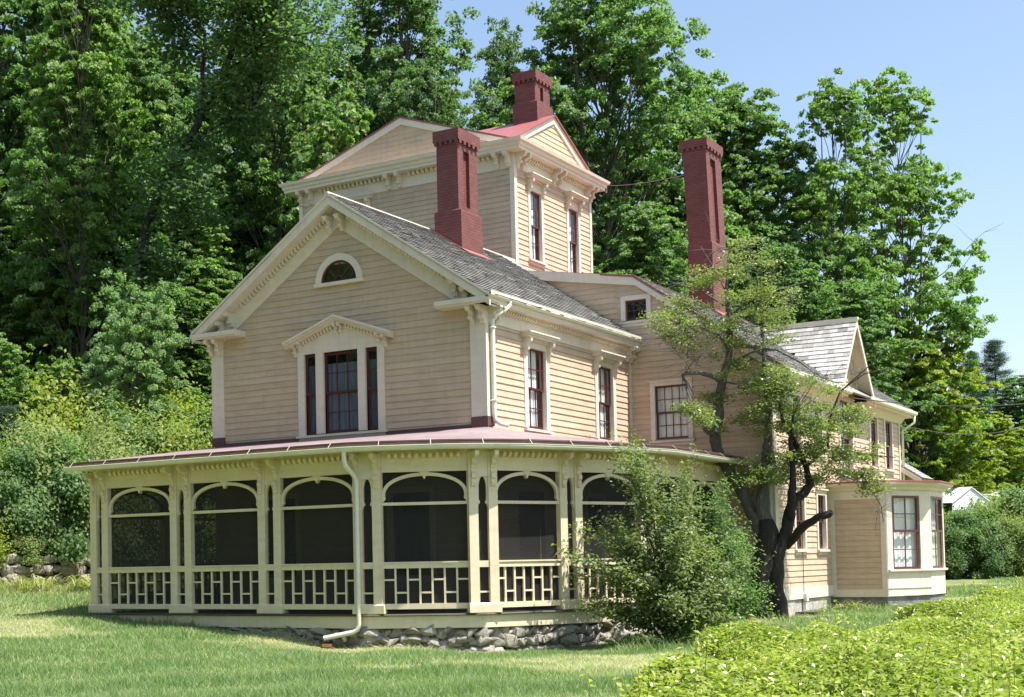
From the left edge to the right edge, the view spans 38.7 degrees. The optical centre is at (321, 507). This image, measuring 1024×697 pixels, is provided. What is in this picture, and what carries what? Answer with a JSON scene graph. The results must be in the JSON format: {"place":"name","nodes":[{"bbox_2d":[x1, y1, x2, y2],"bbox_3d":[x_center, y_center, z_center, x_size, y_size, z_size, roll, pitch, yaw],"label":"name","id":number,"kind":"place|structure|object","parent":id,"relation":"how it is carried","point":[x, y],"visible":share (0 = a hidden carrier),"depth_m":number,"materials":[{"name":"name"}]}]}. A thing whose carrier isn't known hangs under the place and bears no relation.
{"place":"outdoors","nodes":[
{"label":"outdoors","id":0,"kind":"place"},
{"bbox_2d":[0,369,1023,696],"bbox_3d":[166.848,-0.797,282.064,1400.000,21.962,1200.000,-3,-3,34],"label":"ground","id":1,"kind":"structure","parent":0,"point":[588,647],"depth_m":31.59,"materials":[{"name":"green plant"}]},
{"bbox_2d":[0,403,25,455],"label":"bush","id":2,"kind":"object","parent":1,"relation":"on","point":[8,408],"visible":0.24,"depth_m":42.03,"materials":[{"name":"green plant"}]},
{"bbox_2d":[0,512,27,565],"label":"scrub bush","id":3,"kind":"object","parent":1,"relation":"on","point":[7,545],"visible":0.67,"depth_m":38.92,"materials":[{"name":"green plant"}]},
{"bbox_2d":[0,170,37,372],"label":"forest tree","id":4,"kind":"object","parent":1,"relation":"on","point":[6,255],"visible":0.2,"depth_m":57.46,"materials":[{"name":"green plant"}]},
{"bbox_2d":[0,422,37,555],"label":"scrub bush","id":5,"kind":"object","parent":1,"relation":"on","point":[12,527],"visible":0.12,"depth_m":39.27,"materials":[{"name":"green plant"}]},
{"bbox_2d":[0,332,41,442],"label":"maple sapling","id":6,"kind":"object","parent":1,"relation":"on","point":[18,381],"visible":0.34,"depth_m":43.02,"materials":[{"name":"green plant"}]},
{"bbox_2d":[1,530,52,565],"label":"scrub bush","id":7,"kind":"object","parent":1,"relation":"on","point":[24,542],"visible":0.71,"depth_m":39.16,"materials":[{"name":"green plant"}]},
{"bbox_2d":[0,500,60,554],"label":"scrub bush","id":8,"kind":"object","parent":1,"relation":"on","point":[44,536],"visible":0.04,"depth_m":39.76,"materials":[{"name":"green plant"}]},
{"bbox_2d":[0,424,61,555],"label":"scrub bush","id":9,"kind":"object","parent":1,"relation":"on","point":[12,492],"visible":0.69,"depth_m":39.61,"materials":[{"name":"green plant"}]},
{"bbox_2d":[0,368,63,450],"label":"scrub bush","id":10,"kind":"object","parent":1,"relation":"on","point":[23,408],"visible":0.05,"depth_m":42.78,"materials":[{"name":"green plant"}]},
{"bbox_2d":[0,573,86,592],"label":"daylily","id":11,"kind":"object","parent":1,"relation":"on","point":[40,584],"visible":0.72,"depth_m":37.70,"materials":[{"name":"green plant"}]},
{"bbox_2d":[1,399,92,556],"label":"scrub bush","id":12,"kind":"object","parent":1,"relation":"on","point":[44,435],"visible":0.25,"depth_m":40.71,"materials":[{"name":"green plant"}]},
{"bbox_2d":[17,470,88,543],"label":"scrub bush","id":13,"kind":"object","parent":1,"relation":"on","point":[58,515],"visible":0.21,"depth_m":40.11,"materials":[{"name":"green plant"}]},
{"bbox_2d":[0,243,106,395],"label":"forest tree","id":14,"kind":"object","parent":1,"relation":"on","point":[16,334],"visible":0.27,"depth_m":54.55,"materials":[{"name":"green plant"}]},
{"bbox_2d":[0,0,109,368],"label":"maple tree","id":15,"kind":"object","parent":1,"relation":"on","point":[15,63],"visible":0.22,"depth_m":59.27,"materials":[{"name":"green plant"}]},
{"bbox_2d":[1,344,111,439],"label":"scrub bush","id":16,"kind":"object","parent":1,"relation":"on","point":[52,398],"visible":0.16,"depth_m":43.66,"materials":[{"name":"green plant"}]},
{"bbox_2d":[15,416,108,563],"bbox_3d":[-7.356,-0.525,41.197,4.110,4.416,3.898,1,-3,-38],"label":"scrub bush","id":17,"kind":"object","parent":1,"relation":"on","point":[74,489],"visible":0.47,"depth_m":40.03,"materials":[{"name":"green plant"}]},
{"bbox_2d":[4,191,128,376],"bbox_3d":[-11.629,-9.038,62.122,9.210,10.324,9.387,1,-3,-36],"label":"forest tree","id":18,"kind":"object","parent":1,"relation":"on","point":[47,239],"depth_m":60.85,"materials":[{"name":"green plant"}]},
{"bbox_2d":[36,347,99,440],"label":"maple sapling","id":19,"kind":"object","parent":1,"relation":"on","point":[67,370],"visible":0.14,"depth_m":44.88,"materials":[{"name":"green plant"}]},
{"bbox_2d":[47,503,89,550],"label":"scrub bush","id":20,"kind":"object","parent":1,"relation":"on","point":[86,517],"visible":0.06,"depth_m":40.55,"materials":[{"name":"green plant"}]},
{"bbox_2d":[0,553,150,586],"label":"stone wall","id":21,"kind":"structure","parent":1,"relation":"on","point":[15,568],"depth_m":39.54,"materials":[{"name":"grey stone"}]},
{"bbox_2d":[21,238,130,399],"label":"forest tree","id":22,"kind":"object","parent":1,"relation":"on","point":[103,254],"visible":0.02,"depth_m":57.68,"materials":[{"name":"green plant"}]},
{"bbox_2d":[64,573,90,590],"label":"daylily","id":23,"kind":"object","parent":1,"relation":"on","point":[76,581],"visible":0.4,"depth_m":37.89,"materials":[{"name":"green plant"}]},
{"bbox_2d":[30,424,130,562],"bbox_3d":[-6.574,-0.358,42.277,5.562,4.239,4.885,-1,-2,-11],"label":"scrub bush","id":24,"kind":"object","parent":1,"relation":"on","point":[51,527],"visible":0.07,"depth_m":40.29,"materials":[{"name":"green plant"}]},
{"bbox_2d":[0,0,188,408],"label":"maple tree","id":25,"kind":"object","parent":1,"relation":"on","point":[89,29],"visible":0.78,"depth_m":52.66,"materials":[{"name":"green plant"}]},
{"bbox_2d":[62,380,146,450],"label":"scrub bush","id":26,"kind":"object","parent":1,"relation":"on","point":[91,407],"visible":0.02,"depth_m":44.47,"materials":[{"name":"green plant"}]},
{"bbox_2d":[54,381,172,552],"bbox_3d":[-6.790,-0.968,43.630,6.452,5.598,7.347,-2,-2,16],"label":"scrub bush","id":27,"kind":"object","parent":1,"relation":"on","point":[110,439],"visible":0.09,"depth_m":41.88,"materials":[{"name":"green plant"}]},
{"bbox_2d":[62,28,199,242],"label":"forest tree","id":28,"kind":"object","parent":1,"relation":"on","point":[112,47],"depth_m":75.49,"materials":[{"name":"green plant"}]},
{"bbox_2d":[63,24,216,396],"bbox_3d":[-6.919,-10.704,57.700,5.992,17.604,6.786,-2,-3,24],"label":"maple tree","id":29,"kind":"object","parent":1,"relation":"on","point":[152,88],"visible":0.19,"depth_m":56.85,"materials":[{"name":"green plant"}]},
{"bbox_2d":[67,373,212,460],"bbox_3d":[-6.314,-1.155,43.929,7.848,5.981,6.893,-3,-3,43],"label":"scrub bush","id":30,"kind":"object","parent":1,"relation":"on","point":[113,426],"visible":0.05,"depth_m":43.19,"materials":[{"name":"green plant"}]},
{"bbox_2d":[81,267,200,454],"bbox_3d":[-6.207,-2.908,44.889,4.711,9.471,5.049,-1,-2,6],"label":"locust tree","id":31,"kind":"object","parent":1,"relation":"on","point":[154,315],"visible":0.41,"depth_m":45.12,"materials":[{"name":"green plant"}]},
{"bbox_2d":[94,281,211,418],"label":"forest tree","id":32,"kind":"object","parent":1,"relation":"on","point":[190,346],"visible":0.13,"depth_m":54.71,"materials":[{"name":"green plant"}]},
{"bbox_2d":[115,363,211,432],"bbox_3d":[-5.508,-1.722,47.724,6.255,6.350,6.436,-2,-3,30],"label":"scrub bush","id":33,"kind":"object","parent":1,"relation":"on","point":[170,416],"visible":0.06,"depth_m":46.09,"materials":[{"name":"green plant"}]},
{"bbox_2d":[121,400,210,456],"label":"scrub bush","id":34,"kind":"object","parent":1,"relation":"on","point":[158,440],"visible":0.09,"depth_m":43.04,"materials":[{"name":"green plant"}]},
{"bbox_2d":[131,362,211,442],"bbox_3d":[-5.320,-1.583,47.305,7.374,6.398,8.396,0,-2,-21],"label":"scrub bush","id":35,"kind":"object","parent":1,"relation":"on","point":[198,406],"visible":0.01,"depth_m":46.60,"materials":[{"name":"green plant"}]},
{"bbox_2d":[115,194,234,407],"bbox_3d":[-5.645,-7.199,57.467,6.276,11.076,6.158,0,-2,-15],"label":"forest tree","id":36,"kind":"object","parent":1,"relation":"on","point":[203,247],"visible":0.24,"depth_m":56.58,"materials":[{"name":"green plant"}]},
{"bbox_2d":[122,51,232,256],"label":"forest tree","id":37,"kind":"object","parent":1,"relation":"on","point":[176,80],"visible":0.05,"depth_m":74.07,"materials":[{"name":"green plant"}]},
{"bbox_2d":[150,401,214,452],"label":"scrub bush","id":38,"kind":"object","parent":1,"relation":"on","point":[173,441],"visible":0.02,"depth_m":43.03,"materials":[{"name":"green plant"}]},
{"bbox_2d":[126,194,250,384],"bbox_3d":[-6.211,-8.513,63.449,8.097,11.142,8.931,0,-3,-29],"label":"forest tree","id":39,"kind":"object","parent":1,"relation":"on","point":[243,242],"depth_m":62.26,"materials":[{"name":"green plant"}]},
{"bbox_2d":[187,404,212,448],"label":"maple sapling","id":40,"kind":"object","parent":1,"relation":"on","point":[202,419],"visible":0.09,"depth_m":44.03,"materials":[{"name":"green plant"}]},
{"bbox_2d":[178,245,249,405],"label":"forest tree","id":41,"kind":"object","parent":1,"relation":"on","point":[218,256],"visible":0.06,"depth_m":58.40,"materials":[{"name":"green plant"}]},
{"bbox_2d":[77,0,383,400],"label":"oak tree","id":42,"kind":"object","parent":1,"relation":"on","point":[265,30],"visible":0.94,"depth_m":49.38,"materials":[{"name":"green plant"}]},
{"bbox_2d":[187,30,288,240],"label":"forest tree","id":43,"kind":"object","parent":1,"relation":"on","point":[219,55],"depth_m":78.06,"materials":[{"name":"green plant"}]},
{"bbox_2d":[196,177,288,270],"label":"forest tree","id":44,"kind":"object","parent":1,"relation":"on","point":[223,206],"visible":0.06,"depth_m":63.42,"materials":[{"name":"green plant"}]},
{"bbox_2d":[227,133,290,269],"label":"forest tree","id":45,"kind":"object","parent":1,"relation":"on","point":[287,160],"visible":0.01,"depth_m":65.72,"materials":[{"name":"green plant"}]},
{"bbox_2d":[185,0,339,297],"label":"maple tree","id":46,"kind":"object","parent":1,"relation":"on","point":[270,177],"visible":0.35,"depth_m":59.49,"materials":[{"name":"green plant"}]},
{"bbox_2d":[248,194,297,265],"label":"forest tree","id":47,"kind":"object","parent":1,"relation":"on","point":[286,207],"visible":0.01,"depth_m":61.12,"materials":[{"name":"green plant"}]},
{"bbox_2d":[240,91,375,281],"bbox_3d":[0.634,-6.517,50.727,7.069,16.643,7.279,-2,-3,31],"label":"maple tree","id":48,"kind":"object","parent":1,"relation":"on","point":[329,135],"visible":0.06,"depth_m":50.19,"materials":[{"name":"green plant"}]},
{"bbox_2d":[263,36,362,171],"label":"forest tree","id":49,"kind":"object","parent":1,"relation":"on","point":[334,95],"visible":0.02,"depth_m":73.08,"materials":[{"name":"green plant"}]},
{"bbox_2d":[337,55,417,127],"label":"forest tree","id":50,"kind":"object","parent":1,"relation":"on","point":[369,78],"visible":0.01,"depth_m":77.83,"materials":[{"name":"green plant"}]},
{"bbox_2d":[292,0,496,175],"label":"oak tree","id":51,"kind":"object","parent":1,"relation":"on","point":[419,15],"visible":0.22,"depth_m":64.38,"materials":[{"name":"green plant"}]},
{"bbox_2d":[377,58,476,130],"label":"oak tree","id":52,"kind":"object","parent":1,"relation":"on","point":[423,107],"visible":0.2,"depth_m":58.43,"materials":[{"name":"green plant"}]},
{"bbox_2d":[63,69,955,651],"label":"house","id":53,"kind":"structure","parent":1,"relation":"on","point":[429,379],"depth_m":32.51,"materials":[{"name":"paint"}]},
{"bbox_2d":[314,253,364,287],"bbox_3d":[0.451,-5.399,32.533,1.400,0.800,0.350,-3,-3,34],"label":"fan window","id":54,"kind":"structure","parent":53,"relation":"in","point":[350,271],"depth_m":32.55,"materials":[{"name":"beige paint"}]},
{"bbox_2d":[282,314,409,440],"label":"triple window","id":55,"kind":"structure","parent":53,"relation":"in","point":[344,386],"depth_m":32.51,"materials":[{"name":"beige paint"}]},
{"bbox_2d":[345,192,373,206],"bbox_3d":[1.044,-8.094,42.939,1.220,2.400,0.400,-3,-3,34],"label":"window","id":56,"kind":"structure","parent":53,"relation":"in","point":[365,198],"depth_m":42.72,"materials":[{"name":"beige paint"}]},
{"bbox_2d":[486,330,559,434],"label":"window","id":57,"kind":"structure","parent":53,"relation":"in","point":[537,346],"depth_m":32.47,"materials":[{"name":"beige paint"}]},
{"bbox_2d":[525,172,551,268],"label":"window","id":58,"kind":"structure","parent":53,"relation":"in","point":[537,184],"depth_m":41.32,"materials":[{"name":"beige paint"}]},
{"bbox_2d":[564,190,587,272],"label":"window","id":59,"kind":"structure","parent":53,"relation":"in","point":[575,201],"depth_m":43.45,"materials":[{"name":"beige paint"}]},
{"bbox_2d":[589,350,625,443],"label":"window","id":60,"kind":"structure","parent":53,"relation":"in","point":[606,366],"depth_m":35.66,"materials":[{"name":"beige paint"}]},
{"bbox_2d":[619,293,651,327],"bbox_3d":[8.324,-5.051,37.205,0.930,0.880,1.050,-3,-3,34],"label":"window","id":61,"kind":"structure","parent":53,"relation":"in","point":[631,305],"depth_m":36.94,"materials":[{"name":"beige paint"}]},
{"bbox_2d":[648,377,694,444],"bbox_3d":[8.843,-2.389,36.238,1.180,1.665,0.244,-3,-3,34],"label":"window","id":62,"kind":"structure","parent":53,"relation":"in","point":[665,424],"depth_m":36.34,"materials":[{"name":"beige paint"}]},
{"bbox_2d":[788,393,802,447],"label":"window","id":63,"kind":"structure","parent":53,"relation":"in","point":[797,394],"depth_m":36.72,"materials":[{"name":"beige paint"}]},
{"bbox_2d":[794,486,809,554],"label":"window","id":64,"kind":"structure","parent":53,"relation":"in","point":[798,550],"depth_m":36.67,"materials":[{"name":"beige paint"}]},
{"bbox_2d":[810,397,826,459],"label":"window","id":65,"kind":"structure","parent":53,"relation":"in","point":[815,401],"depth_m":38.25,"materials":[{"name":"beige paint"}]},
{"bbox_2d":[813,488,830,554],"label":"window","id":66,"kind":"structure","parent":53,"relation":"in","point":[821,495],"depth_m":38.29,"materials":[{"name":"beige paint"}]},
{"bbox_2d":[802,397,854,480],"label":"window","id":67,"kind":"structure","parent":53,"relation":"in","point":[841,400],"depth_m":40.69,"materials":[{"name":"beige paint"}]},
{"bbox_2d":[868,415,881,471],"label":"window","id":68,"kind":"structure","parent":53,"relation":"in","point":[873,428],"depth_m":43.31,"materials":[{"name":"beige paint"}]},
{"bbox_2d":[883,420,896,474],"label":"window","id":69,"kind":"structure","parent":53,"relation":"in","point":[888,425],"depth_m":44.83,"materials":[{"name":"beige paint"}]},
{"bbox_2d":[891,496,919,569],"bbox_3d":[15.533,0.721,38.326,1.200,2.050,0.168,0,-3,-27],"label":"window","id":70,"kind":"structure","parent":53,"relation":"in","point":[905,530],"depth_m":38.42,"materials":[{"name":"red paint"}]},
{"bbox_2d":[930,496,942,567],"bbox_3d":[16.812,0.743,39.442,0.168,2.050,1.660,-3,-3,34],"label":"bay window","id":71,"kind":"structure","parent":53,"relation":"in","point":[934,530],"depth_m":39.76,"materials":[{"name":"red paint"}]},
{"bbox_2d":[851,397,1023,406],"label":"overhead wire","id":72,"kind":"object","parent":53,"relation":"attached to","point":[934,405],"visible":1,"depth_m":42.91,"materials":[{"name":"rubber"}]},
{"bbox_2d":[911,426,1023,434],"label":"overhead wire","id":73,"kind":"object","parent":53,"relation":"attached to","point":[965,434],"visible":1,"depth_m":49.78,"materials":[{"name":"rubber"}]},
{"bbox_2d":[468,16,557,130],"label":"oak tree","id":74,"kind":"object","parent":1,"relation":"on","point":[500,69],"visible":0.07,"depth_m":69.16,"materials":[{"name":"green plant"}]},
{"bbox_2d":[555,90,635,256],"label":"forest tree","id":75,"kind":"object","parent":1,"relation":"on","point":[587,108],"visible":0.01,"depth_m":78.46,"materials":[{"name":"green plant"}]},
{"bbox_2d":[483,0,749,317],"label":"maple tree","id":76,"kind":"object","parent":1,"relation":"on","point":[611,20],"visible":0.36,"depth_m":65.51,"materials":[{"name":"green plant"}]},
{"bbox_2d":[594,138,686,288],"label":"forest tree","id":77,"kind":"object","parent":1,"relation":"on","point":[642,186],"depth_m":71.38,"materials":[{"name":"green plant"}]},
{"bbox_2d":[594,200,688,387],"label":"maple tree","id":78,"kind":"object","parent":1,"relation":"on","point":[642,240],"visible":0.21,"depth_m":59.82,"materials":[{"name":"green plant"}]},
{"bbox_2d":[551,425,775,644],"bbox_3d":[6.603,0.576,28.614,4.118,4.505,4.093,-1,-2,-5],"label":"shrub","id":79,"kind":"object","parent":1,"relation":"on","point":[668,593],"visible":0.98,"depth_m":28.34,"materials":[{"name":"green plant"}]},
{"bbox_2d":[631,69,775,314],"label":"maple tree","id":80,"kind":"object","parent":1,"relation":"on","point":[711,91],"visible":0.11,"depth_m":71.58,"materials":[{"name":"green plant"}]},
{"bbox_2d":[682,471,779,629],"bbox_3d":[8.703,1.029,31.730,2.520,3.675,2.544,-3,-3,34],"label":"shrub","id":81,"kind":"object","parent":1,"relation":"on","point":[731,557],"visible":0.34,"depth_m":31.59,"materials":[{"name":"green plant"}]},
{"bbox_2d":[680,82,837,320],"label":"maple tree","id":82,"kind":"object","parent":1,"relation":"on","point":[773,165],"visible":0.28,"depth_m":69.60,"materials":[{"name":"green plant"}]},
{"bbox_2d":[608,214,910,619],"bbox_3d":[10.276,-2.123,33.724,7.352,10.202,3.965,-1,-2,2],"label":"apple tree","id":83,"kind":"object","parent":1,"relation":"on","point":[770,535],"visible":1,"depth_m":33.78,"materials":[{"name":"green plant"}]},
{"bbox_2d":[729,244,837,371],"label":"maple tree","id":84,"kind":"object","parent":1,"relation":"on","point":[810,276],"visible":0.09,"depth_m":61.90,"materials":[{"name":"green plant"}]},
{"bbox_2d":[578,570,1023,696],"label":"hedge","id":85,"kind":"object","parent":1,"relation":"on","point":[969,647],"visible":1,"depth_m":7.83,"materials":[{"name":"green plant"}]},
{"bbox_2d":[759,174,915,357],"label":"forest tree","id":86,"kind":"object","parent":1,"relation":"on","point":[808,239],"visible":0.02,"depth_m":78.36,"materials":[{"name":"green plant"}]},
{"bbox_2d":[759,67,926,431],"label":"ash tree","id":87,"kind":"object","parent":1,"relation":"on","point":[851,201],"visible":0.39,"depth_m":67.92,"materials":[{"name":"green plant"}]},
{"bbox_2d":[815,278,953,495],"bbox_3d":[22.721,-3.246,60.223,6.845,12.937,6.044,-1,-2,9],"label":"maple tree","id":88,"kind":"object","parent":1,"relation":"on","point":[848,307],"visible":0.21,"depth_m":59.93,"materials":[{"name":"green plant"}]},
{"bbox_2d":[804,66,1000,509],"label":"ash tree","id":89,"kind":"object","parent":1,"relation":"on","point":[958,322],"visible":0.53,"depth_m":69.39,"materials":[{"name":"green plant"}]},
{"bbox_2d":[869,324,1014,512],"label":"maple tree","id":90,"kind":"object","parent":1,"relation":"on","point":[922,366],"visible":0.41,"depth_m":67.60,"materials":[{"name":"green plant"}]},
{"bbox_2d":[943,506,983,578],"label":"boundary bush","id":91,"kind":"object","parent":1,"relation":"on","point":[948,518],"visible":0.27,"depth_m":60.45,"materials":[{"name":"green plant"}]},
{"bbox_2d":[943,487,989,511],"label":"house","id":92,"kind":"structure","parent":1,"relation":"on","point":[959,495],"depth_m":64.71,"materials":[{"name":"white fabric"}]},
{"bbox_2d":[923,407,1023,490],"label":"maple tree","id":93,"kind":"object","parent":1,"relation":"on","point":[1008,447],"visible":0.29,"depth_m":75.44,"materials":[{"name":"green plant"}]},
{"bbox_2d":[944,518,1002,579],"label":"boundary bush","id":94,"kind":"object","parent":1,"relation":"on","point":[957,555],"visible":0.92,"depth_m":59.50,"materials":[{"name":"green plant"}]},
{"bbox_2d":[944,500,1005,577],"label":"boundary bush","id":95,"kind":"object","parent":1,"relation":"on","point":[983,517],"visible":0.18,"depth_m":60.78,"materials":[{"name":"green plant"}]},
{"bbox_2d":[960,352,991,412],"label":"tree","id":96,"kind":"object","parent":1,"relation":"on","point":[967,358],"visible":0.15,"depth_m":108.22,"materials":[{"name":"green plant"}]},
{"bbox_2d":[944,490,1023,516],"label":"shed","id":97,"kind":"structure","parent":1,"relation":"on","point":[992,495],"depth_m":67.54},
{"bbox_2d":[961,483,1023,559],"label":"boundary bush","id":98,"kind":"object","parent":1,"relation":"on","point":[979,502],"visible":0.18,"depth_m":61.41,"materials":[{"name":"green plant"}]},
{"bbox_2d":[966,518,1023,578],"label":"boundary bush","id":99,"kind":"object","parent":1,"relation":"on","point":[992,542],"visible":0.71,"depth_m":59.25,"materials":[{"name":"green plant"}]},
{"bbox_2d":[970,338,1022,446],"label":"pine tree","id":100,"kind":"object","parent":1,"relation":"on","point":[993,349],"visible":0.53,"depth_m":100.26,"materials":[{"name":"green plant"}]},
{"bbox_2d":[980,375,1023,477],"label":"maple tree","id":101,"kind":"object","parent":1,"relation":"on","point":[1010,392],"visible":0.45,"depth_m":92.05,"materials":[{"name":"green plant"}]},
{"bbox_2d":[981,507,1023,577],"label":"boundary bush","id":102,"kind":"object","parent":1,"relation":"on","point":[1016,527],"visible":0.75,"depth_m":59.46,"materials":[{"name":"green plant"}]},
{"bbox_2d":[991,473,1023,520],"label":"boundary bush","id":103,"kind":"object","parent":1,"relation":"on","point":[1012,495],"visible":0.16,"depth_m":61.49,"materials":[{"name":"green plant"}]},
{"bbox_2d":[999,439,1023,490],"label":"forest tree","id":104,"kind":"object","parent":1,"relation":"on","point":[1020,475],"visible":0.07,"depth_m":79.46,"materials":[{"name":"green plant"}]},
{"bbox_2d":[0,0,1023,427],"label":"sky","id":105,"kind":"structure","parent":0,"point":[969,54],"materials":[{"name":"blue"}]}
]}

